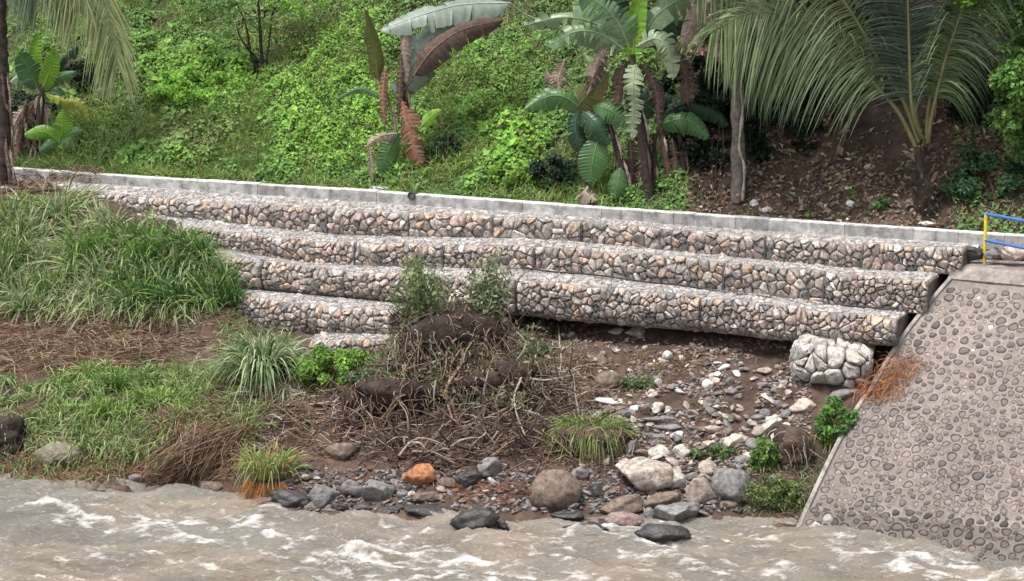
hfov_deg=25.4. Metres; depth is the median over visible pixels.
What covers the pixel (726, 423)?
stone
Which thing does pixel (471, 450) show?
dead vines
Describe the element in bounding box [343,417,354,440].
root
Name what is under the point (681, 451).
rock
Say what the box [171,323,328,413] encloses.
grass clump
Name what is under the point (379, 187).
rock
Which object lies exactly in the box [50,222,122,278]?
grass clump
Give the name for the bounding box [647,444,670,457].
boulder
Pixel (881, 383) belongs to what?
dry creeper
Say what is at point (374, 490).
boulder
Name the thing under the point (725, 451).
weed
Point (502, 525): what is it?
rock
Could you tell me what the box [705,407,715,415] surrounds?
stone
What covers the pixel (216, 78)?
bush
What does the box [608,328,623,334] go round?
rock
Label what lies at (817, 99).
shrub
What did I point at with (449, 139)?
bush
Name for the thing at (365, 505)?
rock
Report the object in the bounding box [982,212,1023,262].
pipe railing
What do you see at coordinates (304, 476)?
stone
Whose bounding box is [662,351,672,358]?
stone
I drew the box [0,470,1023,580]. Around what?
river
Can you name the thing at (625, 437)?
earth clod
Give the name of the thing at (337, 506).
rock
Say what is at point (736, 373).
stone
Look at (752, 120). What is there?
shrub
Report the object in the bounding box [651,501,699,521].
boulder
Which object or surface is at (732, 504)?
rock
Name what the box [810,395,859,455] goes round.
weed
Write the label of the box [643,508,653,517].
rock
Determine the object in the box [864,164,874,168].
rock
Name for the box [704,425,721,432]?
stone
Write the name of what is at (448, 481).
rock
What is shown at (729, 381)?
stone
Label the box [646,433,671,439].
boulder
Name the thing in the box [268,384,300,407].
grass clump
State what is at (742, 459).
stone
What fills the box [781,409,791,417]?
stone
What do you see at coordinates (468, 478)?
rock
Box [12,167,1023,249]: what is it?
concrete kerb
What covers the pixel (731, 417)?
stone
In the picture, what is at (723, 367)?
stone
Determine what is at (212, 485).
rock
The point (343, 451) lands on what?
boulder
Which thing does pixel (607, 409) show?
stone
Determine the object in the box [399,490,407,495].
stone
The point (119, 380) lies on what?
grass clump
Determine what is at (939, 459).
cobbled revetment
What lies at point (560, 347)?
root
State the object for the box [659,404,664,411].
stone
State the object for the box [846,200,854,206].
rock
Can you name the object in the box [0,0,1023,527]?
ground
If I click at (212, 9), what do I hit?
sapling
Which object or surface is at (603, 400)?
boulder
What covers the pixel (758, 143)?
shrub
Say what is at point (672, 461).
stone
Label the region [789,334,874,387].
fallen gabion
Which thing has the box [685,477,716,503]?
boulder
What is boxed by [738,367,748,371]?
stone
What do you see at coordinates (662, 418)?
boulder
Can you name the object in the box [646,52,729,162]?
shrub
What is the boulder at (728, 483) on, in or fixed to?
on the ground at (868, 120)
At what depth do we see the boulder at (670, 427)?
42.79 m
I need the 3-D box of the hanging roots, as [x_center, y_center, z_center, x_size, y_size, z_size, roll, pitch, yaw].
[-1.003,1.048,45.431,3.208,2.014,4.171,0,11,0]
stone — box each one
[301,474,308,479]
[333,480,342,484]
[390,479,397,484]
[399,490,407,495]
[437,486,445,491]
[472,496,478,502]
[526,498,531,506]
[568,503,578,507]
[582,490,590,495]
[595,354,606,365]
[601,405,612,413]
[602,457,609,465]
[616,406,629,416]
[623,409,636,416]
[630,405,638,410]
[633,449,647,457]
[640,405,649,414]
[643,403,653,408]
[646,421,653,426]
[648,391,658,397]
[651,402,662,412]
[651,455,662,459]
[654,378,661,386]
[657,359,666,364]
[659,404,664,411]
[660,436,670,442]
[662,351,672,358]
[665,457,678,465]
[667,384,674,388]
[670,431,682,438]
[671,432,681,442]
[673,466,681,473]
[683,401,689,408]
[685,472,698,479]
[687,410,697,414]
[698,444,707,449]
[698,473,710,481]
[698,511,708,515]
[701,441,715,447]
[702,400,712,407]
[703,397,715,403]
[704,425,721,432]
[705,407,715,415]
[705,500,715,503]
[711,391,723,395]
[712,377,719,383]
[714,371,720,377]
[716,382,726,386]
[718,364,729,370]
[722,413,728,419]
[723,418,731,428]
[723,427,733,434]
[725,377,734,385]
[725,389,737,394]
[726,414,735,421]
[732,413,740,420]
[733,370,740,376]
[733,393,741,398]
[734,455,749,462]
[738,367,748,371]
[742,426,749,432]
[745,438,756,448]
[747,419,758,425]
[751,414,764,419]
[751,426,763,436]
[757,367,771,373]
[757,382,767,387]
[758,409,770,415]
[761,393,774,403]
[773,400,781,406]
[774,364,780,369]
[779,380,787,385]
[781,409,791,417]
[785,389,791,394]
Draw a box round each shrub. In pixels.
[11,89,58,161]
[380,249,449,329]
[431,246,514,329]
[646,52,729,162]
[664,88,760,199]
[711,57,777,125]
[712,97,824,183]
[755,58,833,110]
[774,58,875,139]
[803,4,896,65]
[943,57,1007,148]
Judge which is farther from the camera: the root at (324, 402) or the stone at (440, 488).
the root at (324, 402)
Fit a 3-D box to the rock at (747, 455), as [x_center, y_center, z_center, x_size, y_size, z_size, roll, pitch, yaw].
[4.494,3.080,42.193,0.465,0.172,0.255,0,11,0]
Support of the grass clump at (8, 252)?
on the ground at (868, 120)
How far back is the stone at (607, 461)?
42.27 m
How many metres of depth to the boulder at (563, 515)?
41.05 m
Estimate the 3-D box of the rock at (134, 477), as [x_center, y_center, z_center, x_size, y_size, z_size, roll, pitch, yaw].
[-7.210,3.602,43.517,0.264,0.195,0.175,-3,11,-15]
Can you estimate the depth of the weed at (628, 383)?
43.76 m
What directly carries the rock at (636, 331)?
on the ground at (868, 120)
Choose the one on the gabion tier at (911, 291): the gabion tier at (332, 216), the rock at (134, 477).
the gabion tier at (332, 216)
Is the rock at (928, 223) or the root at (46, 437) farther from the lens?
the rock at (928, 223)
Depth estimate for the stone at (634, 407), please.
43.19 m
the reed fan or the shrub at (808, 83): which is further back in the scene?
the shrub at (808, 83)
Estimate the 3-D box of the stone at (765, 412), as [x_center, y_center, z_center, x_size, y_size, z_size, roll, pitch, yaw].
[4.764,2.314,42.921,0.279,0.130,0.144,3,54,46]
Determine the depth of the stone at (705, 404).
43.15 m
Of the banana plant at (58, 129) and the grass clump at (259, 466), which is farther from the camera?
the banana plant at (58, 129)
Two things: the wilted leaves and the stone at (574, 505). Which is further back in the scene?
the wilted leaves
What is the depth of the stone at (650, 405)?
43.08 m
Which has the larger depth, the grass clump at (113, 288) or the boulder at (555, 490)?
the grass clump at (113, 288)
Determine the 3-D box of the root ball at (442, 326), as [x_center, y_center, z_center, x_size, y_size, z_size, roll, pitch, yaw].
[-1.166,1.161,44.289,2.499,1.771,0.942,0,11,0]
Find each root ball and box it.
[332,370,453,429]
[395,302,515,370]
[446,350,554,407]
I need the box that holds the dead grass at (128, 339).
[0,157,818,516]
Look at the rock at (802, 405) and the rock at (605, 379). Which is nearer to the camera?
the rock at (802, 405)
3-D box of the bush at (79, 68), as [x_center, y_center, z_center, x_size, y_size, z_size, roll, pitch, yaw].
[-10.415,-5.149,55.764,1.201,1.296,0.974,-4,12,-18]
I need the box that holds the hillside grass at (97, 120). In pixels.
[6,0,700,210]
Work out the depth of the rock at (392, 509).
41.49 m
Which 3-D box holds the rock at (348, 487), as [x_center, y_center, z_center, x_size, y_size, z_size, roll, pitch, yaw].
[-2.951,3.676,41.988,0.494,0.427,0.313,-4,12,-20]
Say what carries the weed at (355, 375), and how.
on the ground at (868, 120)
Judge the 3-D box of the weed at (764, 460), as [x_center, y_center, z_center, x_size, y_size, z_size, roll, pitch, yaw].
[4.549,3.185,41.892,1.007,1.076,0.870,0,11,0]
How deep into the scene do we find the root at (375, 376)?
44.06 m
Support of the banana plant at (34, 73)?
on the ground at (868, 120)
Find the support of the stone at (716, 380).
on the ground at (868, 120)
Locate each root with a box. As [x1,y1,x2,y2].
[26,435,78,440]
[297,400,339,404]
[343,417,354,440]
[348,349,399,418]
[400,393,458,424]
[445,346,463,421]
[471,368,495,444]
[483,348,579,380]
[513,377,524,434]
[519,381,555,427]
[558,326,561,375]
[571,326,621,336]
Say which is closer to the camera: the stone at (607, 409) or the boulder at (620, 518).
the boulder at (620, 518)
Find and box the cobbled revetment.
[796,259,1023,565]
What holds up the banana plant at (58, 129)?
on the ground at (868, 120)
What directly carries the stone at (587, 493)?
on the ground at (868, 120)
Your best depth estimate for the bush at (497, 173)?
49.39 m
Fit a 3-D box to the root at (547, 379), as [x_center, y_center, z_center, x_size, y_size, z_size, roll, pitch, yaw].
[0.335,1.430,43.944,1.922,0.528,0.628,1,11,7]
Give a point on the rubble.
(609, 493)
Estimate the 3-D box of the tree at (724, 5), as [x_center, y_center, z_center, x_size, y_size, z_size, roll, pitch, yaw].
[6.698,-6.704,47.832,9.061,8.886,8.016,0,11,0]
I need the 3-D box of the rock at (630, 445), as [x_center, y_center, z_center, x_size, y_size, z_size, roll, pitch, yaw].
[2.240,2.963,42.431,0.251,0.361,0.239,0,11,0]
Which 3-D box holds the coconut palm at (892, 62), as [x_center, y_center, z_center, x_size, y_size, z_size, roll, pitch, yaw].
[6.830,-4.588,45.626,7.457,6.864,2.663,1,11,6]
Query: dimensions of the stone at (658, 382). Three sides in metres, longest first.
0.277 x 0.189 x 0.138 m
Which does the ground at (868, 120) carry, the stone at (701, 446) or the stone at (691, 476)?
the stone at (691, 476)
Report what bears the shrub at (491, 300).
on the ground at (868, 120)
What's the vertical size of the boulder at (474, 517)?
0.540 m
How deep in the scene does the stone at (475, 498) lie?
41.74 m
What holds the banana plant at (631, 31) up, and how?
on the ground at (868, 120)
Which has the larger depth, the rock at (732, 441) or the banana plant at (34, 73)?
the banana plant at (34, 73)
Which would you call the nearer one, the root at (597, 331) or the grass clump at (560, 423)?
the grass clump at (560, 423)
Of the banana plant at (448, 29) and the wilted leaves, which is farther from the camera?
the banana plant at (448, 29)
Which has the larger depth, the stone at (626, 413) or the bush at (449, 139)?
the bush at (449, 139)
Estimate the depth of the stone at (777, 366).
43.83 m
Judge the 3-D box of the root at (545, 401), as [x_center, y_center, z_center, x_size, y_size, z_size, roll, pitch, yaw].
[0.519,2.172,43.339,0.135,0.674,1.234,7,13,32]
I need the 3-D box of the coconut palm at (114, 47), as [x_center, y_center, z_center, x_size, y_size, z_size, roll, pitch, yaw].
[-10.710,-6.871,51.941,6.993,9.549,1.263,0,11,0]
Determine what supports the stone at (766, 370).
on the ground at (868, 120)
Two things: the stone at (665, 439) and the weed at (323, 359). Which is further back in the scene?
the weed at (323, 359)
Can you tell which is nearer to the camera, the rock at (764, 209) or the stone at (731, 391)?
the stone at (731, 391)
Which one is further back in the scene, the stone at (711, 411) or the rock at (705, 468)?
the stone at (711, 411)
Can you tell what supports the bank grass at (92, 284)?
on the ground at (868, 120)
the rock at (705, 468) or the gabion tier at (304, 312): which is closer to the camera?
the rock at (705, 468)
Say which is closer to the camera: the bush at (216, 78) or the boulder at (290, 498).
the boulder at (290, 498)
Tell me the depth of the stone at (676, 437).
42.47 m
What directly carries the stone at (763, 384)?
on the ground at (868, 120)
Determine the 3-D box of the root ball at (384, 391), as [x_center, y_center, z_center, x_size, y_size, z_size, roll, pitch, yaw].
[-2.254,2.186,43.556,2.427,1.441,0.956,0,11,0]
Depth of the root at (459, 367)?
43.78 m
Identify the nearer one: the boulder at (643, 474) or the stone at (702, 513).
the stone at (702, 513)
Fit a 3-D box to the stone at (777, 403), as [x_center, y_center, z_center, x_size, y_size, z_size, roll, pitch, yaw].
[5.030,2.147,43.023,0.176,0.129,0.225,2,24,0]
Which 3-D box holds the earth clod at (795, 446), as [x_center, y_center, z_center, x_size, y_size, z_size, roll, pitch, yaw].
[5.189,3.117,42.001,1.440,1.243,0.919,0,11,0]
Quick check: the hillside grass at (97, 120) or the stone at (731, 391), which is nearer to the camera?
the stone at (731, 391)
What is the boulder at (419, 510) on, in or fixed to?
on the ground at (868, 120)
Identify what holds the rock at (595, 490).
on the ground at (868, 120)
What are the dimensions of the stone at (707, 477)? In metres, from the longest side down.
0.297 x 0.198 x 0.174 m
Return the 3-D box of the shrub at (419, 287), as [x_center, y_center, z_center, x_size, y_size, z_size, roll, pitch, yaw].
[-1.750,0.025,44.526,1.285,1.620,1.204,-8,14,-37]
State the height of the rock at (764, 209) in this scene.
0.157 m
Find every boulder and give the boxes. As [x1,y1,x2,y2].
[0,414,29,462]
[33,441,85,465]
[268,489,310,507]
[308,484,340,508]
[325,443,360,459]
[362,479,395,501]
[402,463,436,486]
[403,504,450,515]
[410,492,439,502]
[449,507,499,529]
[531,469,581,512]
[549,511,583,519]
[562,522,608,531]
[595,397,622,404]
[599,494,643,514]
[605,511,643,526]
[615,456,673,491]
[634,523,691,543]
[641,415,676,422]
[643,491,680,507]
[646,424,681,430]
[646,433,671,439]
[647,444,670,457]
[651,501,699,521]
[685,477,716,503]
[711,468,750,503]
[754,414,782,436]
[826,388,859,401]
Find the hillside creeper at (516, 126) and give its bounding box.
[6,0,1023,233]
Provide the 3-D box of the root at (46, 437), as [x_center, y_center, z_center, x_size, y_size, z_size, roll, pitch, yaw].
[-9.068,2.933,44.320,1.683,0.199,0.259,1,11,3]
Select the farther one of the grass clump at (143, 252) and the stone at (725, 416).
the grass clump at (143, 252)
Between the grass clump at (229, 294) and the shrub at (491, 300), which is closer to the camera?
the shrub at (491, 300)
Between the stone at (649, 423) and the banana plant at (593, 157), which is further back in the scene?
the banana plant at (593, 157)
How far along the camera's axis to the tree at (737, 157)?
47.22 m
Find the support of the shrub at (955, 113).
on the ground at (868, 120)
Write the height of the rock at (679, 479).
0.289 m
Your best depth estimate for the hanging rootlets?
43.66 m
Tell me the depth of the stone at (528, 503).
41.50 m
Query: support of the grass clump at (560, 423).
on the ground at (868, 120)
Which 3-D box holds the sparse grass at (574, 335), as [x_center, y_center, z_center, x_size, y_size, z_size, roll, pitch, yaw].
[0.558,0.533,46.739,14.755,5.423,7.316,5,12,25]
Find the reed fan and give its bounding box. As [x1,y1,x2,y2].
[134,420,255,480]
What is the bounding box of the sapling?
[179,0,331,79]
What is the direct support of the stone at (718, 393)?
on the ground at (868, 120)
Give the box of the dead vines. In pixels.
[192,269,641,482]
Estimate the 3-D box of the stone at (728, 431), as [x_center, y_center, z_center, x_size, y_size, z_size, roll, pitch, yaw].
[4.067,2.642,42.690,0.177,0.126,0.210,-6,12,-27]
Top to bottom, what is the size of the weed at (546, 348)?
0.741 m
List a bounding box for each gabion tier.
[0,179,972,273]
[21,277,408,334]
[40,242,911,345]
[135,213,942,314]
[307,331,394,352]
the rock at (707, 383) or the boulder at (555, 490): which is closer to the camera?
the boulder at (555, 490)
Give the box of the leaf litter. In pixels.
[669,0,1023,233]
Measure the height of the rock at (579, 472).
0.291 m
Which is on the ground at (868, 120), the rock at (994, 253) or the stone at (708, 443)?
the stone at (708, 443)
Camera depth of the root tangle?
43.50 m
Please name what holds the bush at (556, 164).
on the ground at (868, 120)
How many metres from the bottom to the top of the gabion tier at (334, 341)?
0.545 m
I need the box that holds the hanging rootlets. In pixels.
[369,321,603,446]
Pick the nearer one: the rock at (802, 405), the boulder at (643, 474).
the boulder at (643, 474)
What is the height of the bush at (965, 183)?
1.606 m
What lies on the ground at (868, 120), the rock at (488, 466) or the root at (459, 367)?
the rock at (488, 466)
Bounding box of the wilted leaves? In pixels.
[358,298,550,414]
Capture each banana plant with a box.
[10,31,89,164]
[24,109,83,153]
[336,0,562,179]
[523,0,710,202]
[524,58,728,204]
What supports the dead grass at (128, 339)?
on the ground at (868, 120)
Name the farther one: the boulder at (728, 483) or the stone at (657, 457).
the stone at (657, 457)
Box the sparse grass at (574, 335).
[270,169,825,514]
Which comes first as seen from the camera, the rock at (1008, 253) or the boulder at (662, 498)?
the boulder at (662, 498)
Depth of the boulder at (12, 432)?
44.09 m
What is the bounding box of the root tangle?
[0,164,803,492]
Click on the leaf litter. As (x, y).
(789, 151)
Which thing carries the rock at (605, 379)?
on the ground at (868, 120)
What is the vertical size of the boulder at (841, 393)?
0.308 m
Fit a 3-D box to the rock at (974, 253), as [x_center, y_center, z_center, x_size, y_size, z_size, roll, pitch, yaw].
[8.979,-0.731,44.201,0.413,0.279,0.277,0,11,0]
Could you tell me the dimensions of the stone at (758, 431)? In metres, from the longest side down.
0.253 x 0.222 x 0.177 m
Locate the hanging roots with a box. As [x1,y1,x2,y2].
[393,301,539,398]
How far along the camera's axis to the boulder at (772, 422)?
42.56 m
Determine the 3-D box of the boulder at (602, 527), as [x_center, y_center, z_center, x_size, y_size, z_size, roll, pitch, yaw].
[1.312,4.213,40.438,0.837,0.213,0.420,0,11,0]
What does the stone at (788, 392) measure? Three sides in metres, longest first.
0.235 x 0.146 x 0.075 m
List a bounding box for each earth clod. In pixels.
[539,421,644,465]
[767,423,827,476]
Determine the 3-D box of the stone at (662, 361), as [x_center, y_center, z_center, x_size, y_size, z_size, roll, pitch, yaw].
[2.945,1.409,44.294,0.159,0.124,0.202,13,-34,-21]
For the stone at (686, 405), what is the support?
on the ground at (868, 120)
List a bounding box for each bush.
[64,55,104,93]
[145,64,253,104]
[424,132,462,162]
[484,160,546,190]
[524,150,578,191]
[870,195,896,210]
[939,144,1023,210]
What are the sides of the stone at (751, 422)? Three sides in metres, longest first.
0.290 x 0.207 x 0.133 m
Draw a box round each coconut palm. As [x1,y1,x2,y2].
[0,0,171,186]
[685,0,1023,221]
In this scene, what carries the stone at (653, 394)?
on the ground at (868, 120)
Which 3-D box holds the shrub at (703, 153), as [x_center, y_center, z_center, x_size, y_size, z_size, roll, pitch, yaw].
[4.231,-3.139,48.364,2.216,2.307,1.655,0,11,0]
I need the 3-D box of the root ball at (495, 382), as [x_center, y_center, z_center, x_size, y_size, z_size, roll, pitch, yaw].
[-0.242,1.918,43.829,2.301,1.470,1.003,0,11,0]
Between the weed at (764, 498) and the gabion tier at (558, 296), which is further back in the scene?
the gabion tier at (558, 296)
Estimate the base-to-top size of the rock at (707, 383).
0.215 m
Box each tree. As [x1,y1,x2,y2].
[701,0,836,61]
[712,0,757,202]
[947,0,1023,167]
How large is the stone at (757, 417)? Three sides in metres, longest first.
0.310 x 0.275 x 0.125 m
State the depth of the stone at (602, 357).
44.71 m
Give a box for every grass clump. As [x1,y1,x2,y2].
[0,230,40,276]
[24,263,73,294]
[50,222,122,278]
[99,366,135,391]
[101,281,146,309]
[111,220,182,268]
[151,269,205,306]
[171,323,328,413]
[205,274,257,305]
[205,438,318,503]
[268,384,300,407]
[539,408,652,468]
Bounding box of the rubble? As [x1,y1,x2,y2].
[43,199,965,514]
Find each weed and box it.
[280,343,381,393]
[339,354,409,390]
[513,338,555,364]
[617,372,673,396]
[687,438,751,466]
[737,473,809,523]
[745,434,782,474]
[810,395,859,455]
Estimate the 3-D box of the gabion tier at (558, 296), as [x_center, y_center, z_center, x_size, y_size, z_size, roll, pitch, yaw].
[-4.217,-0.274,48.429,25.565,1.056,1.493,5,12,23]
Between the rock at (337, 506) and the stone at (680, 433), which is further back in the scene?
the stone at (680, 433)
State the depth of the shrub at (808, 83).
49.08 m
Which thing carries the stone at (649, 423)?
on the ground at (868, 120)
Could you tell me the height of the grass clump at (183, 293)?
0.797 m
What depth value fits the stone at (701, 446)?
42.33 m
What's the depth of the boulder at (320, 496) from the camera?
41.78 m
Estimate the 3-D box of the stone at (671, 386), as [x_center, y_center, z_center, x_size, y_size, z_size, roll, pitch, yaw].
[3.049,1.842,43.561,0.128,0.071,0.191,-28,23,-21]
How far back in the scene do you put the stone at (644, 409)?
43.02 m
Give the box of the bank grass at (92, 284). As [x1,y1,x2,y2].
[0,169,301,485]
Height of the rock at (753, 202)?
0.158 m
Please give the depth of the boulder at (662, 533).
39.64 m
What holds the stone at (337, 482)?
on the ground at (868, 120)
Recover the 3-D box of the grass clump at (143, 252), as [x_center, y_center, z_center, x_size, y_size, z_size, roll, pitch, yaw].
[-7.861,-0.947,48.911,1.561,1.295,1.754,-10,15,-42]
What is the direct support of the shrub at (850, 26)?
on the ground at (868, 120)
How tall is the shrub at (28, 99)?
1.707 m
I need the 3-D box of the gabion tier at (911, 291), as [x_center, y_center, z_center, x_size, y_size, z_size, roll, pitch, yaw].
[-4.028,-0.920,49.200,26.677,1.098,1.426,5,12,23]
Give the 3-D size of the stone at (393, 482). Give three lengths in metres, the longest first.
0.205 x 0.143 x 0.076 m
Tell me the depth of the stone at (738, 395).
43.32 m
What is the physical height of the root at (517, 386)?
0.894 m
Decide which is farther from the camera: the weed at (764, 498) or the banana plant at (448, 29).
the banana plant at (448, 29)
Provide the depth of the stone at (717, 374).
43.75 m
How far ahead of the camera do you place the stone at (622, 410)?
43.20 m
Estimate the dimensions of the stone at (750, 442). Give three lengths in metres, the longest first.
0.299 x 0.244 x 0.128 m
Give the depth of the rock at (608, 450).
42.39 m
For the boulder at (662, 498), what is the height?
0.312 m
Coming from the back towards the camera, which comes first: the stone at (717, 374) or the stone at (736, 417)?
the stone at (717, 374)
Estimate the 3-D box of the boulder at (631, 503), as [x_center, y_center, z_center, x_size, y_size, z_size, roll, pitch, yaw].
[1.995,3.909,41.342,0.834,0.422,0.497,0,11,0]
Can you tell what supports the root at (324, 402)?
on the ground at (868, 120)
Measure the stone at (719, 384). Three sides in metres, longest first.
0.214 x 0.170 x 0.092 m
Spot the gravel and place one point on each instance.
(662, 368)
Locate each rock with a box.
[129,473,142,481]
[200,481,223,490]
[330,501,348,510]
[338,479,363,496]
[352,502,373,509]
[369,186,389,190]
[375,505,403,512]
[437,477,455,488]
[454,469,481,489]
[477,457,502,477]
[493,520,509,530]
[571,467,588,479]
[587,483,603,497]
[594,370,622,388]
[606,447,616,453]
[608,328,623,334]
[625,326,644,336]
[625,440,638,454]
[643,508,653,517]
[672,444,690,458]
[673,473,686,486]
[698,460,717,475]
[702,379,712,388]
[720,500,737,509]
[722,434,747,447]
[742,452,758,458]
[749,199,757,205]
[761,206,771,212]
[789,398,816,412]
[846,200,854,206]
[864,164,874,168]
[918,221,934,226]
[966,246,983,259]
[983,246,1001,259]
[999,246,1023,261]
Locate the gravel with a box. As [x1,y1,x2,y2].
[625,348,733,425]
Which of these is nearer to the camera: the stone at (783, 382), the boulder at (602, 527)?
the boulder at (602, 527)
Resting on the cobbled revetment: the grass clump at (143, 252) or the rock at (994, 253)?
the rock at (994, 253)
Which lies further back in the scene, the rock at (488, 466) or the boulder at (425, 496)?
the rock at (488, 466)
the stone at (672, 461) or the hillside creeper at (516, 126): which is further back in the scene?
the hillside creeper at (516, 126)
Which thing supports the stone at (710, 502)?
on the ground at (868, 120)
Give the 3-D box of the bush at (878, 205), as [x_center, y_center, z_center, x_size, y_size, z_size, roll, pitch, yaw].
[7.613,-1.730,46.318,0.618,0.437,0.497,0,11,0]
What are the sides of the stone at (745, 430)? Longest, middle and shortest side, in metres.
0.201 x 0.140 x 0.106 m
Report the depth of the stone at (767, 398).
43.08 m
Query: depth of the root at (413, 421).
43.53 m
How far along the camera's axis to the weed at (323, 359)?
44.52 m
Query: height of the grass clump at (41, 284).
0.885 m
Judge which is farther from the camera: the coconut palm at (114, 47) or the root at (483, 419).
the coconut palm at (114, 47)
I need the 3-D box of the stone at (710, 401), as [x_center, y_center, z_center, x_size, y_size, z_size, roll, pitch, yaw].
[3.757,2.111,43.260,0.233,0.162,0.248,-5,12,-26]
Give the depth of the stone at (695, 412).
42.94 m
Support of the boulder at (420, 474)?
on the ground at (868, 120)
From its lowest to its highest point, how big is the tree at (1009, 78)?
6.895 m
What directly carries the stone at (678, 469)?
on the ground at (868, 120)
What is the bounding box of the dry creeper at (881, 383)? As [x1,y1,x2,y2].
[840,347,935,409]
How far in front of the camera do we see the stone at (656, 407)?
43.08 m

